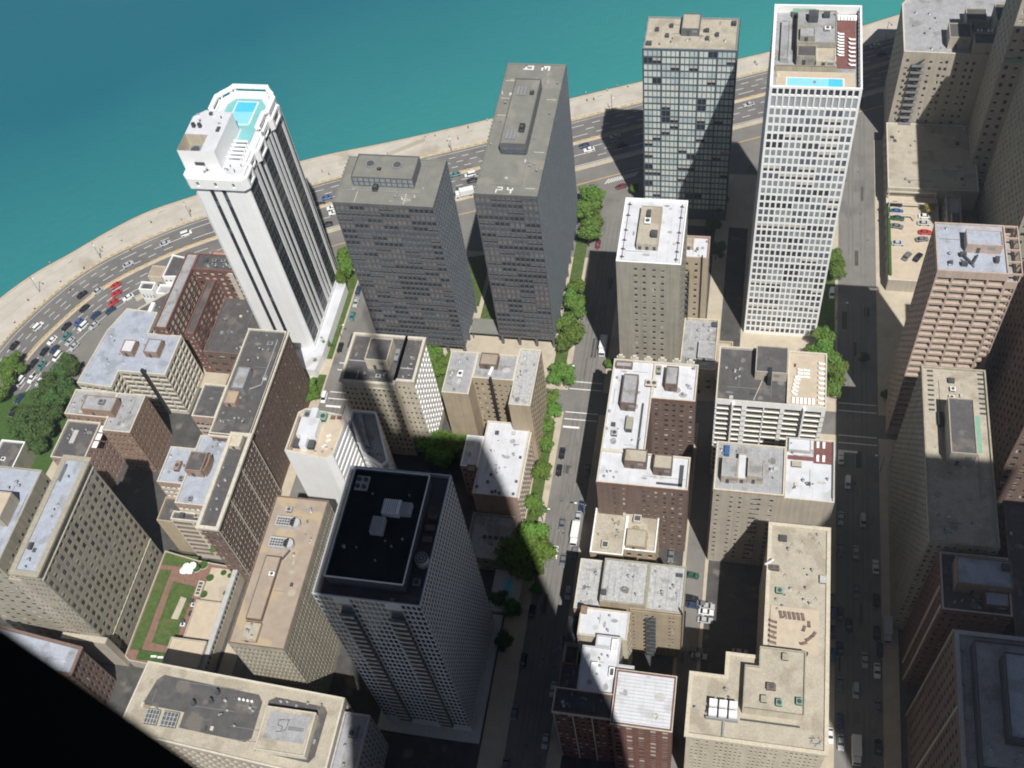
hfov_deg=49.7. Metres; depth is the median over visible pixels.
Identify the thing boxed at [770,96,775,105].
window
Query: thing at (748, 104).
parked car
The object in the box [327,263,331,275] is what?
window
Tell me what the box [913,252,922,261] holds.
parked car
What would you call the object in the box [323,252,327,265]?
window
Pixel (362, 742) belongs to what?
building
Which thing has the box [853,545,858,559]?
parked car
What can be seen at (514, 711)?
parked car
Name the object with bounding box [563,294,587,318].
tree
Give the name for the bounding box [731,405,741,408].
window
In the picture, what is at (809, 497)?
apartment block
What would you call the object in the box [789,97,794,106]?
window
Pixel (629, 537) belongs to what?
apartment block
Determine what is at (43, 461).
lawn
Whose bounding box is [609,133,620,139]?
parked car
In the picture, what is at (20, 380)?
van
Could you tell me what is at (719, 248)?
tree
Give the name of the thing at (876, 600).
parked car
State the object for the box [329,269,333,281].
window
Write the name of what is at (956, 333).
window
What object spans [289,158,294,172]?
window
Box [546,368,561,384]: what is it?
tree
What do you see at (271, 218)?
window
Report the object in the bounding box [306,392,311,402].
tree
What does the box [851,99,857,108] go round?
window
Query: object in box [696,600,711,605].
parked car
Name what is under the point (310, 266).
window
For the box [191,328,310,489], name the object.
apartment block
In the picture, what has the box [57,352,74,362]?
tree
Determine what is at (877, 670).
parked car
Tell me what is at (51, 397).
tree
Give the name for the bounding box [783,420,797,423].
window
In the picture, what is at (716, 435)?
window
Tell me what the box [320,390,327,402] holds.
van
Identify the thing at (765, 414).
window
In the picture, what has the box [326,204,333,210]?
parked car
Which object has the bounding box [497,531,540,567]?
tree
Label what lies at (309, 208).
window
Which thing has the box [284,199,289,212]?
window
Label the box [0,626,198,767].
skyscraper
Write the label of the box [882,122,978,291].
parking deck
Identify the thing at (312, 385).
tree
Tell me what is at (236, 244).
window
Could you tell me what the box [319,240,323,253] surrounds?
window
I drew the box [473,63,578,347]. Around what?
apartment tower
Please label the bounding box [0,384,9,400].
tree
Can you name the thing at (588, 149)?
parked car
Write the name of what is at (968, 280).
apartment tower
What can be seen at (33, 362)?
parked car
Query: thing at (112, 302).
parked car
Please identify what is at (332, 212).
parked car
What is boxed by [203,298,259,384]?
building
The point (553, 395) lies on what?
tree
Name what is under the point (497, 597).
tree
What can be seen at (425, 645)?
window
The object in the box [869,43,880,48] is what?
parked car
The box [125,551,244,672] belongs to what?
garden terrace
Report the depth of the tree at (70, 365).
399.39 m
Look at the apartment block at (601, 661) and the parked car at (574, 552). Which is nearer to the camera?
the apartment block at (601, 661)
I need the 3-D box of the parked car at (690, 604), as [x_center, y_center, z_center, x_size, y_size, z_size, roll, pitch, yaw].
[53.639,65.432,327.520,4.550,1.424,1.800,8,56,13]
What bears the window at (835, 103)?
in the apartment tower at (814, 88)
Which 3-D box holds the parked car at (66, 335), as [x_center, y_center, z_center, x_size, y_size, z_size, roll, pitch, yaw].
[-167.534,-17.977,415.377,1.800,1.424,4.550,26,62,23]
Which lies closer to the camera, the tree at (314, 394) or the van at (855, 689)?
the van at (855, 689)
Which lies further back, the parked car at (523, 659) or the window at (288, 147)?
the window at (288, 147)
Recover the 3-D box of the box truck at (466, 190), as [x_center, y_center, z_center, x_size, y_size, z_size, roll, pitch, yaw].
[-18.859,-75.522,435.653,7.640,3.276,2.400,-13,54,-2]
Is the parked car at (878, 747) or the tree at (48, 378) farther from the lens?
the tree at (48, 378)
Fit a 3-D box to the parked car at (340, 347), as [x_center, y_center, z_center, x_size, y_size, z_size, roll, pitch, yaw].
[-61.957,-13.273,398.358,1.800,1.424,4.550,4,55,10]
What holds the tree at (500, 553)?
on the pavement
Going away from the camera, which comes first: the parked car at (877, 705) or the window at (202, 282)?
the parked car at (877, 705)
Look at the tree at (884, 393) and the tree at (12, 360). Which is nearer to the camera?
the tree at (884, 393)
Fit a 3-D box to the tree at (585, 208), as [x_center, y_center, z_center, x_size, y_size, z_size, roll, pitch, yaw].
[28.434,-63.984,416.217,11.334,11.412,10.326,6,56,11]
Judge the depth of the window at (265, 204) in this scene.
342.62 m
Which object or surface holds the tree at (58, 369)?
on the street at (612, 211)
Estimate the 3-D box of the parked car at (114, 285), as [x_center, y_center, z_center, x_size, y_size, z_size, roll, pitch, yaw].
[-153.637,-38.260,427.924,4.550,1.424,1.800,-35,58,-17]
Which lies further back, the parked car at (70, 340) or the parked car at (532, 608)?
the parked car at (70, 340)
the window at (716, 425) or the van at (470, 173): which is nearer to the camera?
the window at (716, 425)
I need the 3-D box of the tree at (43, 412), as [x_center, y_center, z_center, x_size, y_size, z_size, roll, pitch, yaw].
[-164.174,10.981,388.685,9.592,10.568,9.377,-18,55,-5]
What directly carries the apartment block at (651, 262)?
on the street at (612, 211)
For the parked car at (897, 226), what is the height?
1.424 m
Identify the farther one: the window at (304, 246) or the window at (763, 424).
the window at (304, 246)
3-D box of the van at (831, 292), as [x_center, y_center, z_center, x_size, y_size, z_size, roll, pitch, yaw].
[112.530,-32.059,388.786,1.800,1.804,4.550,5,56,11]
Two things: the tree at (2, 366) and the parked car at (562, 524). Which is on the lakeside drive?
the tree at (2, 366)
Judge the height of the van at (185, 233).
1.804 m
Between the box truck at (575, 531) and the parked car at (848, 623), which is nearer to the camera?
the parked car at (848, 623)
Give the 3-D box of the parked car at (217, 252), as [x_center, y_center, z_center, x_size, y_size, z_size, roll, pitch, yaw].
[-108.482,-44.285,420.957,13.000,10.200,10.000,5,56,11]
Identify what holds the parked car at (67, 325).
on the lakeside drive
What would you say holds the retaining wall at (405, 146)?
on the promenade
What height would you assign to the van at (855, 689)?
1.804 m
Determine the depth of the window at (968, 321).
305.78 m
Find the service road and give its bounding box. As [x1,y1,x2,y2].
[135,88,883,306]
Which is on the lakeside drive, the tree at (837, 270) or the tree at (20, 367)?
the tree at (20, 367)
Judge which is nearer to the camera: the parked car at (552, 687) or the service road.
the parked car at (552, 687)
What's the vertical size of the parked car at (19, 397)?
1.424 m
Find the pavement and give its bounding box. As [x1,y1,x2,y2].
[0,140,990,767]
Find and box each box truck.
[454,185,473,198]
[570,521,580,546]
[598,334,607,356]
[851,734,861,765]
[882,615,892,644]
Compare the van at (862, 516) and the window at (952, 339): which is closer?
the window at (952, 339)
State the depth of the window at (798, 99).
299.28 m
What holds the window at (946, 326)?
in the apartment tower at (968, 280)
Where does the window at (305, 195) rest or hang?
in the apartment tower at (244, 176)
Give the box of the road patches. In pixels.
[240,72,876,767]
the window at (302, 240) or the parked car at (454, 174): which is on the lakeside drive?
the parked car at (454, 174)
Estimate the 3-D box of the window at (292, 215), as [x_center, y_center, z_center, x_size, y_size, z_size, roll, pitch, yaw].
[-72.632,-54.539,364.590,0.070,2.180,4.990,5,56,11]
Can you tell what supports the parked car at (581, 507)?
on the street at (612, 211)
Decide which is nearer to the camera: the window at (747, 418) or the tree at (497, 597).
the window at (747, 418)
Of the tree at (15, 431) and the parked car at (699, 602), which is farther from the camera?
the tree at (15, 431)
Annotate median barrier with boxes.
[14,61,889,372]
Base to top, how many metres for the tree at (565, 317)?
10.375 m
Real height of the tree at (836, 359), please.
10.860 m
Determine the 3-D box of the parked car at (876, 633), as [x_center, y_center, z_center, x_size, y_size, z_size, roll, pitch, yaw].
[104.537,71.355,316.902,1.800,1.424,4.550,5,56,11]
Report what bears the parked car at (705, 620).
on the pavement
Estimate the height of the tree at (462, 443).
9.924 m
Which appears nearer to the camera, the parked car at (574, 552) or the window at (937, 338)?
the window at (937, 338)
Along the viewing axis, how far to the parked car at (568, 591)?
333.53 m
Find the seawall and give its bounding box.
[0,14,898,297]
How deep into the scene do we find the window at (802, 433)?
325.58 m
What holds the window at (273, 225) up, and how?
in the apartment tower at (244, 176)
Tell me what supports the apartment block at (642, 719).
on the street at (612, 211)
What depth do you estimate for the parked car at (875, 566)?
327.97 m
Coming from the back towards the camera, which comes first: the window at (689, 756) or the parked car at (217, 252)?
the parked car at (217, 252)
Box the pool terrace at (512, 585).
[489,569,523,615]
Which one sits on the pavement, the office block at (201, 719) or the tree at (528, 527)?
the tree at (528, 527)
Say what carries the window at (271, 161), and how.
in the apartment tower at (244, 176)
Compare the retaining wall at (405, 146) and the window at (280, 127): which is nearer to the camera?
the window at (280, 127)
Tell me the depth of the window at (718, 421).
327.97 m
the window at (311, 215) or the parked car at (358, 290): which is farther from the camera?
the parked car at (358, 290)
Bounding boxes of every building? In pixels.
[0,439,36,468]
[138,291,202,368]
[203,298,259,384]
[330,711,388,767]
[469,512,517,570]
[577,605,631,665]
[680,317,732,394]
[939,195,961,222]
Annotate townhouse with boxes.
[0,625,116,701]
[139,254,183,302]
[563,616,580,663]
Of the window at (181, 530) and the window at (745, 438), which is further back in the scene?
the window at (181, 530)
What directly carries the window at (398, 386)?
in the apartment block at (390, 380)
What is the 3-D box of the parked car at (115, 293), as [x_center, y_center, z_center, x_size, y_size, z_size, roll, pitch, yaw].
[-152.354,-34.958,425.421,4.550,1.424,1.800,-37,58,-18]
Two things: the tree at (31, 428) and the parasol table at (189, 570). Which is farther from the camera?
the tree at (31, 428)
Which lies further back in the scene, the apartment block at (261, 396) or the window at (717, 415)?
the apartment block at (261, 396)
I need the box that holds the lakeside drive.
[0,40,893,397]
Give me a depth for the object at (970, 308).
301.18 m
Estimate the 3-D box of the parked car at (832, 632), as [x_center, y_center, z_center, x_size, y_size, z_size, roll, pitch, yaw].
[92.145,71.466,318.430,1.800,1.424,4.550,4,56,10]
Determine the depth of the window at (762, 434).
329.82 m
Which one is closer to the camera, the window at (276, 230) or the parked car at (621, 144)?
the window at (276, 230)
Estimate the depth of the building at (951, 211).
392.17 m
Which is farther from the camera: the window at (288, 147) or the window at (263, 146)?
the window at (288, 147)
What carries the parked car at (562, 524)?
on the street at (612, 211)
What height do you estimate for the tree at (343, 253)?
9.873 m
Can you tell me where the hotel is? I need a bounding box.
[883,0,1005,130]
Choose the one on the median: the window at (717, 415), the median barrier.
the median barrier
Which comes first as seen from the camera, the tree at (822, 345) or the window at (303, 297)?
the tree at (822, 345)
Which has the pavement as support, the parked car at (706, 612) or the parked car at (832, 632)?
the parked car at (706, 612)
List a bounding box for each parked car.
[8,406,17,416]
[9,340,19,350]
[14,393,24,403]
[28,358,38,368]
[36,360,46,370]
[39,346,49,356]
[47,335,57,345]
[49,344,59,354]
[60,321,71,331]
[61,331,71,341]
[65,336,75,346]
[69,341,79,351]
[72,317,83,327]
[76,290,87,298]
[78,304,89,312]
[88,320,99,330]
[89,311,100,319]
[91,287,102,295]
[104,306,115,314]
[107,298,118,306]
[109,281,120,289]
[110,289,121,297]
[122,261,133,268]
[122,293,133,301]
[159,240,170,246]
[211,250,224,254]
[315,201,325,206]
[321,194,332,200]
[322,221,332,227]
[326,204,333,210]
[328,210,335,215]
[336,342,343,352]
[348,311,355,321]
[352,297,359,307]
[354,285,360,295]
[450,171,460,177]
[466,177,476,183]
[502,755,509,767]
[510,704,518,719]
[519,652,527,667]
[528,604,535,618]
[541,733,549,749]
[549,681,556,696]
[556,464,561,476]
[557,635,564,649]
[558,447,565,459]
[558,518,565,530]
[559,553,566,566]
[564,585,571,599]
[571,545,577,558]
[575,511,581,520]
[578,142,589,148]
[578,500,584,513]
[583,146,594,152]
[584,463,590,475]
[595,240,600,248]
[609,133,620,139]
[615,183,626,189]
[616,141,627,147]
[668,549,673,561]
[685,594,698,601]
[685,601,699,609]
[686,571,699,578]
[687,646,702,652]
[691,652,706,659]
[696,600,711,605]
[697,616,712,623]
[698,608,713,615]
[700,603,714,609]
[732,648,747,653]
[743,101,754,107]
[829,727,832,743]
[830,593,834,604]
[830,605,834,619]
[830,625,834,639]
[830,647,834,662]
[836,675,842,690]
[836,713,842,729]
[837,607,843,621]
[837,642,843,656]
[837,734,843,750]
[838,452,843,464]
[838,511,843,524]
[845,618,851,632]
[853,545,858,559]
[853,583,859,597]
[861,652,867,667]
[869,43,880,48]
[872,559,878,573]
[873,593,879,608]
[873,625,879,640]
[873,663,880,678]
[874,698,880,714]
[874,738,881,755]
[876,51,887,56]
[876,642,882,657]
[890,201,902,206]
[890,208,903,212]
[891,215,904,220]
[891,223,903,229]
[891,240,904,245]
[902,251,911,260]
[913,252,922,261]
[915,236,928,241]
[917,220,930,225]
[918,213,931,218]
[918,229,931,234]
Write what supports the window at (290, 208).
in the apartment tower at (244, 176)
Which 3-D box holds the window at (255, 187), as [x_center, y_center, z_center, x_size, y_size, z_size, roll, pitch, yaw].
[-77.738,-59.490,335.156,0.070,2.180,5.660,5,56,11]
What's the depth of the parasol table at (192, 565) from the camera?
345.80 m
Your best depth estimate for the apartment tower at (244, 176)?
352.62 m
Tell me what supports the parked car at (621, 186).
on the service road
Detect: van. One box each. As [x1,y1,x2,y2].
[15,375,25,386]
[32,321,43,331]
[52,350,62,361]
[77,320,88,331]
[180,230,191,236]
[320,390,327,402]
[464,170,475,177]
[829,287,834,298]
[845,475,850,488]
[852,681,858,698]
[859,512,865,526]
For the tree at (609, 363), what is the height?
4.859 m
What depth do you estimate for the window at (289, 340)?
362.19 m
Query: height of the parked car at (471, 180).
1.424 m
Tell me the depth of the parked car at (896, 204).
401.68 m
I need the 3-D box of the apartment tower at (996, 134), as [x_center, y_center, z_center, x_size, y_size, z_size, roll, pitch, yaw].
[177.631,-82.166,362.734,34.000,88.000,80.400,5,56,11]
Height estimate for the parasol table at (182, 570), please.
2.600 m
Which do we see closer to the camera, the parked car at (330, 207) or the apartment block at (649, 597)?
the apartment block at (649, 597)
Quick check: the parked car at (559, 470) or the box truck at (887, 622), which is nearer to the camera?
the box truck at (887, 622)
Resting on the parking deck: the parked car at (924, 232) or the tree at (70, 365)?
the parked car at (924, 232)
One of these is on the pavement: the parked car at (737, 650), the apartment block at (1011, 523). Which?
the parked car at (737, 650)
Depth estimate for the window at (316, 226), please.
386.07 m
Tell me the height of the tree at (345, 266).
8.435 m
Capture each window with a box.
[0,479,158,650]
[69,416,169,469]
[81,340,201,393]
[157,272,245,367]
[174,521,192,524]
[178,526,195,529]
[181,530,198,533]
[197,109,336,343]
[220,454,277,575]
[252,179,258,195]
[254,340,308,483]
[255,187,261,202]
[258,194,264,209]
[260,143,264,153]
[261,200,267,216]
[263,207,269,223]
[265,149,270,163]
[266,214,272,229]
[268,157,273,171]
[269,221,275,236]
[271,164,276,178]
[272,227,277,243]
[273,171,278,184]
[274,112,278,122]
[274,234,280,249]
[276,123,282,137]
[276,178,281,191]
[277,240,282,255]
[279,130,284,145]
[279,185,284,199]
[280,246,285,262]
[281,138,287,151]
[281,191,286,204]
[282,253,288,267]
[284,144,289,158]
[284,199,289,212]
[285,259,290,274]
[286,205,291,217]
[287,152,292,165]
[287,265,292,279]
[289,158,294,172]
[289,212,294,225]
[290,271,295,286]
[291,218,296,230]
[292,165,297,179]
[292,276,297,291]
[294,172,299,186]
[294,224,298,237]
[294,283,300,297]
[296,231,301,243]
[297,178,301,192]
[297,288,302,303]
[299,186,303,199]
[299,236,303,249]
[299,294,304,308]
[301,191,306,205]
[301,242,305,256]
[301,300,306,313]
[303,249,307,261]
[304,197,308,211]
[304,306,309,319]
[305,255,310,266]
[306,204,310,218]
[306,311,311,325]
[308,211,313,224]
[308,260,312,273]
[308,316,313,330]
[310,216,315,229]
[310,266,314,279]
[311,321,315,335]
[312,272,316,284]
[313,222,317,235]
[313,327,317,340]
[314,278,318,289]
[315,228,319,241]
[317,234,321,247]
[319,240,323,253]
[321,246,325,259]
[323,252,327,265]
[325,258,329,270]
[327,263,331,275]
[328,479,491,725]
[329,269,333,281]
[341,165,472,345]
[347,386,428,449]
[613,488,672,544]
[644,56,733,209]
[689,756,797,767]
[714,434,726,437]
[715,424,727,427]
[715,429,726,432]
[716,409,728,412]
[716,414,728,417]
[716,419,727,422]
[717,404,728,407]
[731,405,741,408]
[743,437,758,440]
[744,427,759,430]
[744,432,758,435]
[745,417,760,420]
[745,422,760,425]
[746,10,858,333]
[746,412,761,415]
[747,406,762,410]
[760,438,774,441]
[761,428,776,431]
[761,433,775,436]
[762,423,776,427]
[763,418,777,422]
[764,408,779,411]
[764,413,778,416]
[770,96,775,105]
[777,96,781,105]
[781,430,795,433]
[782,425,796,428]
[783,96,787,105]
[783,415,798,418]
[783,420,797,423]
[784,410,799,413]
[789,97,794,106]
[795,97,800,106]
[798,432,815,435]
[800,421,817,425]
[801,97,806,106]
[801,416,819,420]
[802,411,820,415]
[802,427,816,430]
[808,97,813,106]
[814,97,819,106]
[820,98,825,107]
[826,98,831,107]
[833,98,838,107]
[839,98,844,107]
[845,98,850,107]
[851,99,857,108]
[896,462,921,621]
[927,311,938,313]
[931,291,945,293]
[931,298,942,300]
[931,343,944,345]
[933,337,946,339]
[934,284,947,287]
[935,331,948,333]
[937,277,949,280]
[937,325,950,327]
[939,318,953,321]
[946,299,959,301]
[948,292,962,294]
[950,338,962,340]
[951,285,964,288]
[952,332,965,334]
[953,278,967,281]
[956,319,970,322]
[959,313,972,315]
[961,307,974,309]
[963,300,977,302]
[966,339,979,341]
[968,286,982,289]
[969,333,981,335]
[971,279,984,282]
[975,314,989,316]
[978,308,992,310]
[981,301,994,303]
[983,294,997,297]
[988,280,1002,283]
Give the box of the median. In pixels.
[15,62,888,374]
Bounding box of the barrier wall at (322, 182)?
[0,36,894,347]
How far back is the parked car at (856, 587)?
324.30 m
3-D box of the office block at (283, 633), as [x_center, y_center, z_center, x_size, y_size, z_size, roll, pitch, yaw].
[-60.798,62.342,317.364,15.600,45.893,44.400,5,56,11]
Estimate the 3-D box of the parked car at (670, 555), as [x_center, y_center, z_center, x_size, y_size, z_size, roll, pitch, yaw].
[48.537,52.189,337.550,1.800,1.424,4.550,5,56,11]
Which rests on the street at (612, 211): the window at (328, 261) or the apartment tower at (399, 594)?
the apartment tower at (399, 594)
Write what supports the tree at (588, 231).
on the street at (612, 211)
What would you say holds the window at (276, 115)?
in the apartment tower at (244, 176)
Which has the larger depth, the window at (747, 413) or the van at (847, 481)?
the van at (847, 481)
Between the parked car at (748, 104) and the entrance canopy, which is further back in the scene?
the parked car at (748, 104)
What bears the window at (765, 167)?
in the apartment tower at (814, 88)
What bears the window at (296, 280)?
in the apartment tower at (244, 176)
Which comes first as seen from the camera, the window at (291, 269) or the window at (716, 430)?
the window at (716, 430)
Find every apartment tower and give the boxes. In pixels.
[0,454,162,665]
[177,84,347,377]
[312,465,502,743]
[332,154,476,352]
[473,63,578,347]
[642,13,740,220]
[744,4,862,336]
[885,222,1022,434]
[887,365,999,629]
[902,551,1013,686]
[905,629,1023,767]
[968,0,1023,272]
[982,260,1023,510]
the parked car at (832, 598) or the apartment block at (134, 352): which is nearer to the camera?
the parked car at (832, 598)
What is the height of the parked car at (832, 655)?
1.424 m
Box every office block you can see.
[124,661,354,767]
[228,495,341,693]
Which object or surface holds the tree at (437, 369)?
on the pavement
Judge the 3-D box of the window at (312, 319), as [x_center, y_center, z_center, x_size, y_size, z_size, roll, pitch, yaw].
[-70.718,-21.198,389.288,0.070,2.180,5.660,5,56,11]
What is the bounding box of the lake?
[0,0,904,296]
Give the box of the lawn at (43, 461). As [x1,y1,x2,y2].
[0,227,834,523]
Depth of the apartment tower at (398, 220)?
350.56 m
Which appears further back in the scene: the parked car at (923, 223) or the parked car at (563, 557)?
the parked car at (923, 223)
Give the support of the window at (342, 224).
in the apartment tower at (398, 220)
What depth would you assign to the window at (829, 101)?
297.78 m
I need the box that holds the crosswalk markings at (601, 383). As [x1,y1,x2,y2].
[325,171,876,767]
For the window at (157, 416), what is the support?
in the apartment block at (109, 433)
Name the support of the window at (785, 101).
in the apartment tower at (814, 88)
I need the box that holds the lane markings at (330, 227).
[0,41,892,396]
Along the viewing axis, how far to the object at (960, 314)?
303.47 m
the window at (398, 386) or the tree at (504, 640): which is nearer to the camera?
the tree at (504, 640)
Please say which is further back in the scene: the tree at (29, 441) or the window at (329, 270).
the window at (329, 270)
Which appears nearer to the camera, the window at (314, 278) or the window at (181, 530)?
the window at (181, 530)
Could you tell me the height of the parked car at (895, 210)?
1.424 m
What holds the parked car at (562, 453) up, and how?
on the street at (612, 211)
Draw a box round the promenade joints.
[1,25,894,321]
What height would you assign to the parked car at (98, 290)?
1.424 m
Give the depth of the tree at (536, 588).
332.40 m
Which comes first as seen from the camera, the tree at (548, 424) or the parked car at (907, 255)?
the tree at (548, 424)
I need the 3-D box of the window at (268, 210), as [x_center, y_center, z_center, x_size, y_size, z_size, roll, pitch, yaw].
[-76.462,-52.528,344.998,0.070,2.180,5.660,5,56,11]
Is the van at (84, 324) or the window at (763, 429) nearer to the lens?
the window at (763, 429)
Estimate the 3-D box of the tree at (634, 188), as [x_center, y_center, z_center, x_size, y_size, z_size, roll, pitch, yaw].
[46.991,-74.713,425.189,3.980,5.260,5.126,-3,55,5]
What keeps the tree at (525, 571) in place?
on the pavement
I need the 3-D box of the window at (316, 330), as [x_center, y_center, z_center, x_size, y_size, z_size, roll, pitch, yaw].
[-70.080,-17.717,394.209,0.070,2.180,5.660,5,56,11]
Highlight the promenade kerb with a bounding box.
[0,14,899,299]
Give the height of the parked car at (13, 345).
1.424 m
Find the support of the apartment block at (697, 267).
on the street at (612, 211)
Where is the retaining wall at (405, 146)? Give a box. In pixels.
[387,136,424,154]
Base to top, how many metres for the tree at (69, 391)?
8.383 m
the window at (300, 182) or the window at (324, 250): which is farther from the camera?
the window at (324, 250)
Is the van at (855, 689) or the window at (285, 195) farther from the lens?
the window at (285, 195)
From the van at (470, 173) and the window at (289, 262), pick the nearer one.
the window at (289, 262)
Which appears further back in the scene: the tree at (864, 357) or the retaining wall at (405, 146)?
the retaining wall at (405, 146)
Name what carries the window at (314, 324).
in the apartment tower at (244, 176)
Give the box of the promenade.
[0,17,898,344]
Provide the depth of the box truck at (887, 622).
314.81 m
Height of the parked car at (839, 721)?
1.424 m
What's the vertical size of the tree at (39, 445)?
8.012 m
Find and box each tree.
[0,350,20,366]
[0,363,8,371]
[0,366,16,386]
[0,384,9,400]
[5,416,28,439]
[13,403,35,422]
[14,362,27,374]
[15,436,35,450]
[21,419,45,438]
[28,385,49,406]
[28,404,56,421]
[31,435,48,454]
[36,371,57,387]
[36,419,54,438]
[40,386,67,406]
[49,362,66,377]
[50,400,64,420]
[53,375,73,392]
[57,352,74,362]
[61,359,79,376]
[62,383,77,401]
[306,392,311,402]
[308,377,316,392]
[309,390,319,399]
[335,245,350,261]
[335,268,346,283]
[336,257,353,276]
[413,430,440,461]
[427,344,443,359]
[427,428,449,445]
[430,357,446,375]
[430,447,455,469]
[436,352,450,369]
[436,433,461,458]
[447,435,465,461]
[450,432,466,442]
[488,589,508,606]
[493,547,517,575]
[493,628,514,652]
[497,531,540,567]
[501,597,522,618]
[508,552,547,581]
[514,520,551,550]
[524,493,544,509]
[526,535,559,560]
[528,583,542,593]
[530,504,547,517]
[531,458,552,480]
[539,432,554,452]
[542,413,555,431]
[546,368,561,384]
[546,399,562,417]
[547,388,559,404]
[549,359,568,370]
[555,331,575,351]
[555,363,576,385]
[556,311,577,330]
[561,320,585,344]
[563,287,580,301]
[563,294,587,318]
[566,278,586,293]
[575,219,602,245]
[576,199,602,220]
[578,184,606,201]
[580,211,604,230]
[591,198,602,212]
[604,358,613,368]
[629,183,638,192]
[705,216,722,233]
[710,240,726,259]
[805,338,835,360]
[812,325,836,343]
[827,351,848,374]
[827,361,848,384]
[827,376,843,397]
[828,261,846,279]
[829,248,846,264]
[858,352,869,363]
[880,389,887,399]
[923,202,936,213]
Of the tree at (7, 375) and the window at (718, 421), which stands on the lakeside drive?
the tree at (7, 375)
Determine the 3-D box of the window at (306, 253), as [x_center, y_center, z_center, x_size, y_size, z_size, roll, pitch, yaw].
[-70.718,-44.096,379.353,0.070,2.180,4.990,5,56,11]
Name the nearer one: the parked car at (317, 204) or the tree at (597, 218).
the tree at (597, 218)
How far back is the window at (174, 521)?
336.12 m
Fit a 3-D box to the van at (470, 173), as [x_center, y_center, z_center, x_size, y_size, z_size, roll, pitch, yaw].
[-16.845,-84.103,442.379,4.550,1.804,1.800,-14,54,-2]
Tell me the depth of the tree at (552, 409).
367.17 m
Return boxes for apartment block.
[50,389,172,489]
[77,308,204,413]
[154,252,245,372]
[157,435,225,512]
[157,496,221,559]
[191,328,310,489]
[195,431,282,580]
[284,408,365,512]
[339,332,444,455]
[348,410,396,469]
[441,348,547,461]
[460,420,534,526]
[551,662,614,762]
[573,558,686,662]
[576,634,634,693]
[590,508,658,562]
[596,354,698,551]
[610,669,676,767]
[616,197,687,362]
[683,235,710,327]
[684,522,830,767]
[707,441,786,565]
[710,345,826,474]
[779,437,834,526]
[996,500,1023,636]
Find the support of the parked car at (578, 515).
on the street at (612, 211)
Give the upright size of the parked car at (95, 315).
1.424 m
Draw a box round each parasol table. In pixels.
[180,567,185,573]
[186,567,192,573]
[189,562,195,568]
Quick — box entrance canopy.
[470,318,500,339]
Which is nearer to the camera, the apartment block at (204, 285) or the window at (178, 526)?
the window at (178, 526)
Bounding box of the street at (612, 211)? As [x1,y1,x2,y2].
[0,39,897,767]
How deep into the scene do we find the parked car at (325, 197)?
443.17 m
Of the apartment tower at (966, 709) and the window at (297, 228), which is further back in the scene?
the window at (297, 228)
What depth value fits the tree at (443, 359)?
381.84 m
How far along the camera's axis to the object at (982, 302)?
298.08 m
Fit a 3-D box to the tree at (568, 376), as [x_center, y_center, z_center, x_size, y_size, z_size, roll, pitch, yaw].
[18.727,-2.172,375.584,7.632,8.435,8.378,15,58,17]
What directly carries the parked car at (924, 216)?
on the parking deck
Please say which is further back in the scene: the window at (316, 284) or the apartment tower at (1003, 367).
the window at (316, 284)
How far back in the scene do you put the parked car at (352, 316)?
405.53 m
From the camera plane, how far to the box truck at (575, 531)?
342.80 m
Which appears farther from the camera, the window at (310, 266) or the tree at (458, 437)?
the window at (310, 266)
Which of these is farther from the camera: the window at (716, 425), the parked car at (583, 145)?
the parked car at (583, 145)
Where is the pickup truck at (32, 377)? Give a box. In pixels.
[27,373,37,383]
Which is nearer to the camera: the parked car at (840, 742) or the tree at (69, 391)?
the parked car at (840, 742)
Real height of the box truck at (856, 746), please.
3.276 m
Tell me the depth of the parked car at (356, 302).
409.24 m
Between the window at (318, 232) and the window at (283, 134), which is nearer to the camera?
the window at (283, 134)
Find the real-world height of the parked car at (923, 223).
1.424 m
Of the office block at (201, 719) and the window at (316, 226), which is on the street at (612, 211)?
the office block at (201, 719)

